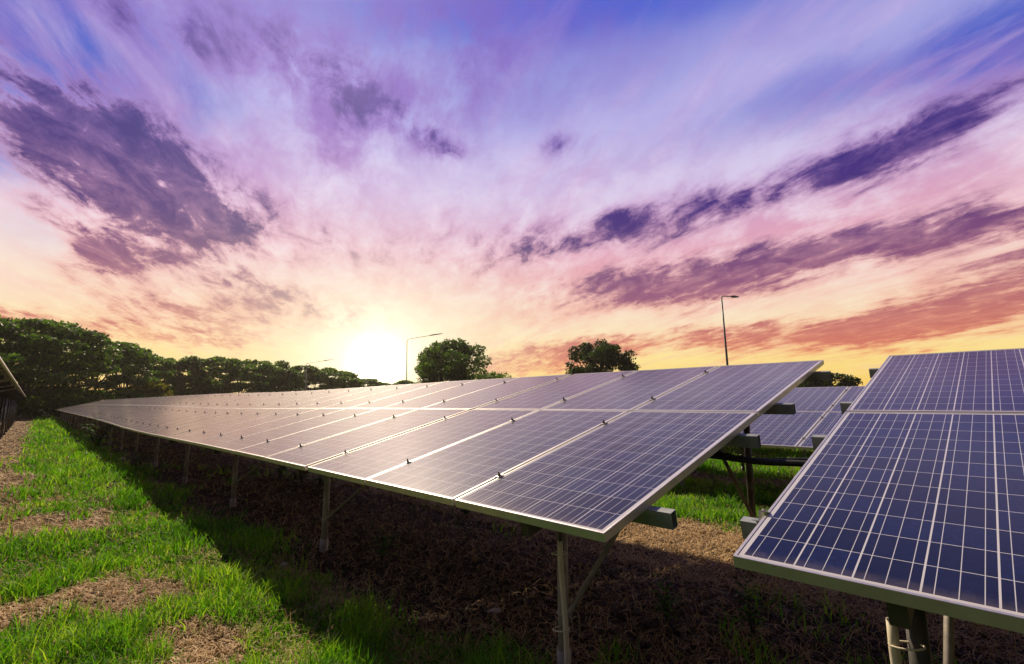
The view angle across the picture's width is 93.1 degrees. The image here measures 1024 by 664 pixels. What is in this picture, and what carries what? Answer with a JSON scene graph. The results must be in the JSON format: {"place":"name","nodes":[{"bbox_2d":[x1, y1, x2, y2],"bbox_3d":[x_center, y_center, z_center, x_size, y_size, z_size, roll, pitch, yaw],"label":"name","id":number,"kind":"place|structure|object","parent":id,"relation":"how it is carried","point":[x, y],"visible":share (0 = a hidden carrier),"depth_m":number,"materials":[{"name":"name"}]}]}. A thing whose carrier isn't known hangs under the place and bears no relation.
{"place":"outdoors","nodes":[
{"label":"outdoors","id":0,"kind":"place"},
{"bbox_2d":[0,407,1023,663],"bbox_3d":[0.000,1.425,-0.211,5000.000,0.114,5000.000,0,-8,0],"label":"ground","id":1,"kind":"structure","parent":0,"point":[274,505],"depth_m":4.45,"materials":[{"name":"soil"}]},
{"bbox_2d":[0,357,17,390],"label":"solar table","id":2,"kind":"object","parent":1,"relation":"on","point":[7,381],"visible":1,"depth_m":9.05,"materials":[{"name":"metal"}]},
{"bbox_2d":[0,385,22,438],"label":"solar table","id":3,"kind":"object","parent":1,"relation":"on","point":[5,394],"visible":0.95,"depth_m":17.52,"materials":[{"name":"metal"}]},
{"bbox_2d":[0,392,25,437],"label":"solar table","id":4,"kind":"object","parent":1,"relation":"on","point":[10,410],"visible":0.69,"depth_m":24.85,"materials":[{"name":"metal"}]},
{"bbox_2d":[0,314,53,407],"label":"rain tree","id":5,"kind":"object","parent":1,"relation":"on","point":[9,332],"visible":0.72,"depth_m":47.52,"materials":[{"name":"green plant"}]},
{"bbox_2d":[15,391,65,417],"bbox_3d":[-51.845,7.780,52.366,4.835,3.103,4.753,0,-8,0],"label":"bush","id":6,"kind":"object","parent":1,"relation":"on","point":[32,411],"visible":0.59,"depth_m":52.17,"materials":[{"name":"green plant"}]},
{"bbox_2d":[15,413,74,416],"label":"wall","id":7,"kind":"structure","parent":1,"relation":"on","point":[41,415],"depth_m":57.32,"materials":[{"name":"concrete"}]},
{"bbox_2d":[0,317,125,417],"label":"rain tree","id":8,"kind":"object","parent":1,"relation":"on","point":[50,333],"visible":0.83,"depth_m":52.52,"materials":[{"name":"green plant"}]},
{"bbox_2d":[42,386,91,416],"bbox_3d":[-51.202,7.991,55.505,4.715,3.600,4.228,-6,-10,36],"label":"bush","id":9,"kind":"object","parent":1,"relation":"on","point":[78,401],"visible":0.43,"depth_m":55.08,"materials":[{"name":"green plant"}]},
{"bbox_2d":[5,339,166,405],"bbox_3d":[-56.261,5.678,62.668,17.412,10.603,16.839,0,-8,0],"label":"rain tree","id":10,"kind":"object","parent":1,"relation":"on","point":[133,350],"visible":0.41,"depth_m":62.45,"materials":[{"name":"green plant"}]},
{"bbox_2d":[55,398,131,423],"bbox_3d":[-36.635,6.811,41.919,3.682,2.017,20.220,8,-12,-44],"label":"solar table","id":11,"kind":"object","parent":1,"relation":"on","point":[75,407],"visible":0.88,"depth_m":40.13,"materials":[{"name":"glass"}]},
{"bbox_2d":[82,412,113,447],"bbox_3d":[-13.288,3.191,15.597,1.150,1.218,0.933,0,-8,0],"label":"shrub","id":12,"kind":"object","parent":1,"relation":"on","point":[96,439],"visible":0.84,"depth_m":15.53,"materials":[{"name":"green plant"}]},
{"bbox_2d":[83,390,121,402],"bbox_3d":[-51.713,8.885,60.486,5.719,3.404,4.769,5,-10,-30],"label":"bush","id":13,"kind":"object","parent":1,"relation":"on","point":[104,395],"visible":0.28,"depth_m":60.25,"materials":[{"name":"green plant"}]},
{"bbox_2d":[80,353,177,396],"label":"rain tree","id":14,"kind":"object","parent":1,"relation":"on","point":[146,372],"visible":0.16,"depth_m":70.78,"materials":[{"name":"green plant"}]},
{"bbox_2d":[115,389,147,398],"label":"bush","id":15,"kind":"object","parent":1,"relation":"on","point":[136,394],"visible":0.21,"depth_m":65.61,"materials":[{"name":"green plant"}]},
{"bbox_2d":[120,449,154,470],"bbox_3d":[-7.704,2.677,10.044,0.609,0.539,0.542,0,-8,0],"label":"weed","id":16,"kind":"object","parent":1,"relation":"on","point":[139,460],"visible":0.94,"depth_m":10.05,"materials":[{"name":"green plant"}]},
{"bbox_2d":[66,394,209,439],"bbox_3d":[-21.736,4.591,26.886,3.682,2.036,22.245,8,-12,-44],"label":"solar table","id":17,"kind":"object","parent":1,"relation":"on","point":[117,407],"visible":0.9,"depth_m":23.56,"materials":[{"name":"glass"}]},
{"bbox_2d":[127,378,175,397],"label":"tree","id":18,"kind":"object","parent":1,"relation":"on","point":[149,387],"visible":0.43,"depth_m":69.62,"materials":[{"name":"green plant"}]},
{"bbox_2d":[133,356,187,393],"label":"tree","id":19,"kind":"object","parent":1,"relation":"on","point":[178,377],"visible":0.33,"depth_m":77.80,"materials":[{"name":"green plant"}]},
{"bbox_2d":[162,355,224,395],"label":"tree","id":20,"kind":"object","parent":1,"relation":"on","point":[206,387],"visible":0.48,"depth_m":80.41,"materials":[{"name":"green plant"}]},
{"bbox_2d":[186,355,263,393],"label":"tree","id":21,"kind":"object","parent":1,"relation":"on","point":[215,362],"visible":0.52,"depth_m":83.39,"materials":[{"name":"green plant"}]},
{"bbox_2d":[218,359,292,393],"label":"tree","id":22,"kind":"object","parent":1,"relation":"on","point":[245,377],"visible":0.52,"depth_m":88.80,"materials":[{"name":"green plant"}]},
{"bbox_2d":[244,360,304,392],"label":"tree","id":23,"kind":"object","parent":1,"relation":"on","point":[290,376],"visible":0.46,"depth_m":93.27,"materials":[{"name":"green plant"}]},
{"bbox_2d":[270,464,288,477],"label":"broadleaf plant","id":24,"kind":"object","parent":1,"relation":"on","point":[279,468],"visible":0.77,"depth_m":9.70,"materials":[{"name":"green plant"}]},
{"bbox_2d":[281,467,302,478],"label":"broadleaf plant","id":25,"kind":"object","parent":1,"relation":"on","point":[293,473],"visible":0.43,"depth_m":9.32,"materials":[{"name":"green plant"}]},
{"bbox_2d":[289,468,312,482],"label":"broadleaf plant","id":26,"kind":"object","parent":1,"relation":"on","point":[306,475],"visible":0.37,"depth_m":8.92,"materials":[{"name":"green plant"}]},
{"bbox_2d":[276,365,331,390],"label":"tree","id":27,"kind":"object","parent":1,"relation":"on","point":[314,376],"visible":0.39,"depth_m":98.81,"materials":[{"name":"green plant"}]},
{"bbox_2d":[309,473,323,483],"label":"broadleaf plant","id":28,"kind":"object","parent":1,"relation":"on","point":[318,478],"visible":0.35,"depth_m":8.60,"materials":[{"name":"green plant"}]},
{"bbox_2d":[305,359,333,390],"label":"street lamp","id":29,"kind":"object","parent":1,"relation":"on","point":[306,370],"visible":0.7,"depth_m":66.30,"materials":[{"name":"metal"}]},
{"bbox_2d":[293,367,358,390],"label":"tree","id":30,"kind":"object","parent":1,"relation":"on","point":[337,381],"visible":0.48,"depth_m":105.05,"materials":[{"name":"green plant"}]},
{"bbox_2d":[317,474,339,486],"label":"broadleaf plant","id":31,"kind":"object","parent":1,"relation":"on","point":[321,476],"visible":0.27,"depth_m":8.15,"materials":[{"name":"green plant"}]},
{"bbox_2d":[327,371,365,388],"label":"tree","id":32,"kind":"object","parent":1,"relation":"on","point":[359,384],"visible":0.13,"depth_m":112.79,"materials":[{"name":"green plant"}]},
{"bbox_2d":[345,378,386,386],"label":"tree","id":33,"kind":"object","parent":1,"relation":"on","point":[368,381],"visible":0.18,"depth_m":117.62,"materials":[{"name":"green plant"}]},
{"bbox_2d":[368,528,399,559],"bbox_3d":[-1.199,2.020,4.559,0.355,0.292,0.344,0,-8,0],"label":"weed","id":34,"kind":"object","parent":1,"relation":"on","point":[382,547],"visible":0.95,"depth_m":4.57,"materials":[{"name":"green plant"}]},
{"bbox_2d":[371,382,399,385],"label":"tree","id":35,"kind":"object","parent":1,"relation":"on","point":[383,384],"visible":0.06,"depth_m":125.75,"materials":[{"name":"green plant"}]},
{"bbox_2d":[394,380,413,384],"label":"tree","id":36,"kind":"object","parent":1,"relation":"on","point":[401,382],"visible":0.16,"depth_m":128.90,"materials":[{"name":"green plant"}]},
{"bbox_2d":[406,333,442,383],"bbox_3d":[-8.335,4.163,46.182,4.033,8.560,0.300,8,-12,-44],"label":"street lamp","id":37,"kind":"object","parent":1,"relation":"on","point":[406,353],"visible":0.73,"depth_m":45.12,"materials":[{"name":"metal"}]},
{"bbox_2d":[412,338,491,382],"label":"tree","id":38,"kind":"object","parent":1,"relation":"on","point":[439,360],"visible":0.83,"depth_m":67.23,"materials":[{"name":"green plant"}]},
{"bbox_2d":[455,506,470,514],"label":"weed","id":39,"kind":"object","parent":1,"relation":"on","point":[463,510],"visible":0.32,"depth_m":6.28,"materials":[{"name":"green plant"}]},
{"bbox_2d":[95,360,831,663],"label":"solar table","id":40,"kind":"object","parent":1,"relation":"on","point":[604,457],"visible":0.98,"depth_m":4.08,"materials":[{"name":"glass"}]},
{"bbox_2d":[471,368,511,379],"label":"tree","id":41,"kind":"object","parent":1,"relation":"on","point":[477,375],"visible":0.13,"depth_m":75.39,"materials":[{"name":"green plant"}]},
{"bbox_2d":[487,608,501,613],"bbox_3d":[-0.129,1.963,3.410,0.121,0.042,0.078,-7,-21,7],"label":"stone","id":42,"kind":"object","parent":1,"relation":"on","point":[493,611],"visible":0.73,"depth_m":3.39,"materials":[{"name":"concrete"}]},
{"bbox_2d":[0,414,998,663],"bbox_3d":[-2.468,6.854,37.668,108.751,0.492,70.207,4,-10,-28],"label":"grass","id":43,"kind":"structure","parent":1,"relation":"on","point":[177,529],"depth_m":3.94,"materials":[{"name":"green plant"}]},
{"bbox_2d":[0,419,1023,663],"bbox_3d":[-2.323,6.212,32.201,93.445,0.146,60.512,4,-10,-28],"label":"straw","id":44,"kind":"object","parent":1,"relation":"on","point":[194,648],"visible":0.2,"depth_m":3.73,"materials":[{"name":"brown plant"}]},
{"bbox_2d":[564,338,640,374],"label":"tree","id":45,"kind":"object","parent":1,"relation":"on","point":[609,356],"visible":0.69,"depth_m":69.15,"materials":[{"name":"green plant"}]},
{"bbox_2d":[649,578,681,623],"bbox_3d":[1.012,1.817,3.236,0.237,0.282,0.230,3,-9,-20],"label":"weed","id":46,"kind":"object","parent":1,"relation":"on","point":[666,604],"visible":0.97,"depth_m":3.22,"materials":[{"name":"green plant"}]},
{"bbox_2d":[721,295,738,364],"bbox_3d":[13.814,1.790,30.122,0.300,8.541,2.554,-8,-12,44],"label":"street lamp","id":47,"kind":"object","parent":1,"relation":"on","point":[725,343],"visible":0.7,"depth_m":29.58,"materials":[{"name":"metal"}]},
{"bbox_2d":[732,580,773,635],"bbox_3d":[1.529,1.782,3.096,0.196,0.308,0.318,3,-9,-17],"label":"weed","id":48,"kind":"object","parent":1,"relation":"on","point":[748,598],"visible":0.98,"depth_m":3.07,"materials":[{"name":"green plant"}]},
{"bbox_2d":[680,386,864,486],"bbox_3d":[3.950,2.070,9.613,3.680,1.962,14.348,8,-12,-44],"label":"solar table","id":49,"kind":"object","parent":1,"relation":"on","point":[818,410],"visible":0.06,"depth_m":8.19,"materials":[{"name":"glass"}]},
{"bbox_2d":[796,373,862,387],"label":"tree","id":50,"kind":"object","parent":1,"relation":"on","point":[846,380],"visible":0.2,"depth_m":77.73,"materials":[{"name":"green plant"}]},
{"bbox_2d":[733,348,1023,663],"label":"solar table","id":51,"kind":"object","parent":1,"relation":"on","point":[902,495],"visible":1,"depth_m":1.82,"materials":[{"name":"glass"}]},
{"bbox_2d":[710,451,808,466],"bbox_3d":[1.561,0.765,2.963,2.109,0.097,0.047,-8,-12,43],"label":"cable","id":52,"kind":"object","parent":51,"relation":"hanging from","point":[798,462],"visible":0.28,"depth_m":2.97,"materials":[{"name":"black rubber"}]},
{"bbox_2d":[0,0,1023,392],"label":"sky","id":53,"kind":"structure","parent":0,"point":[296,182],"materials":[{"name":"purple"}]}
]}

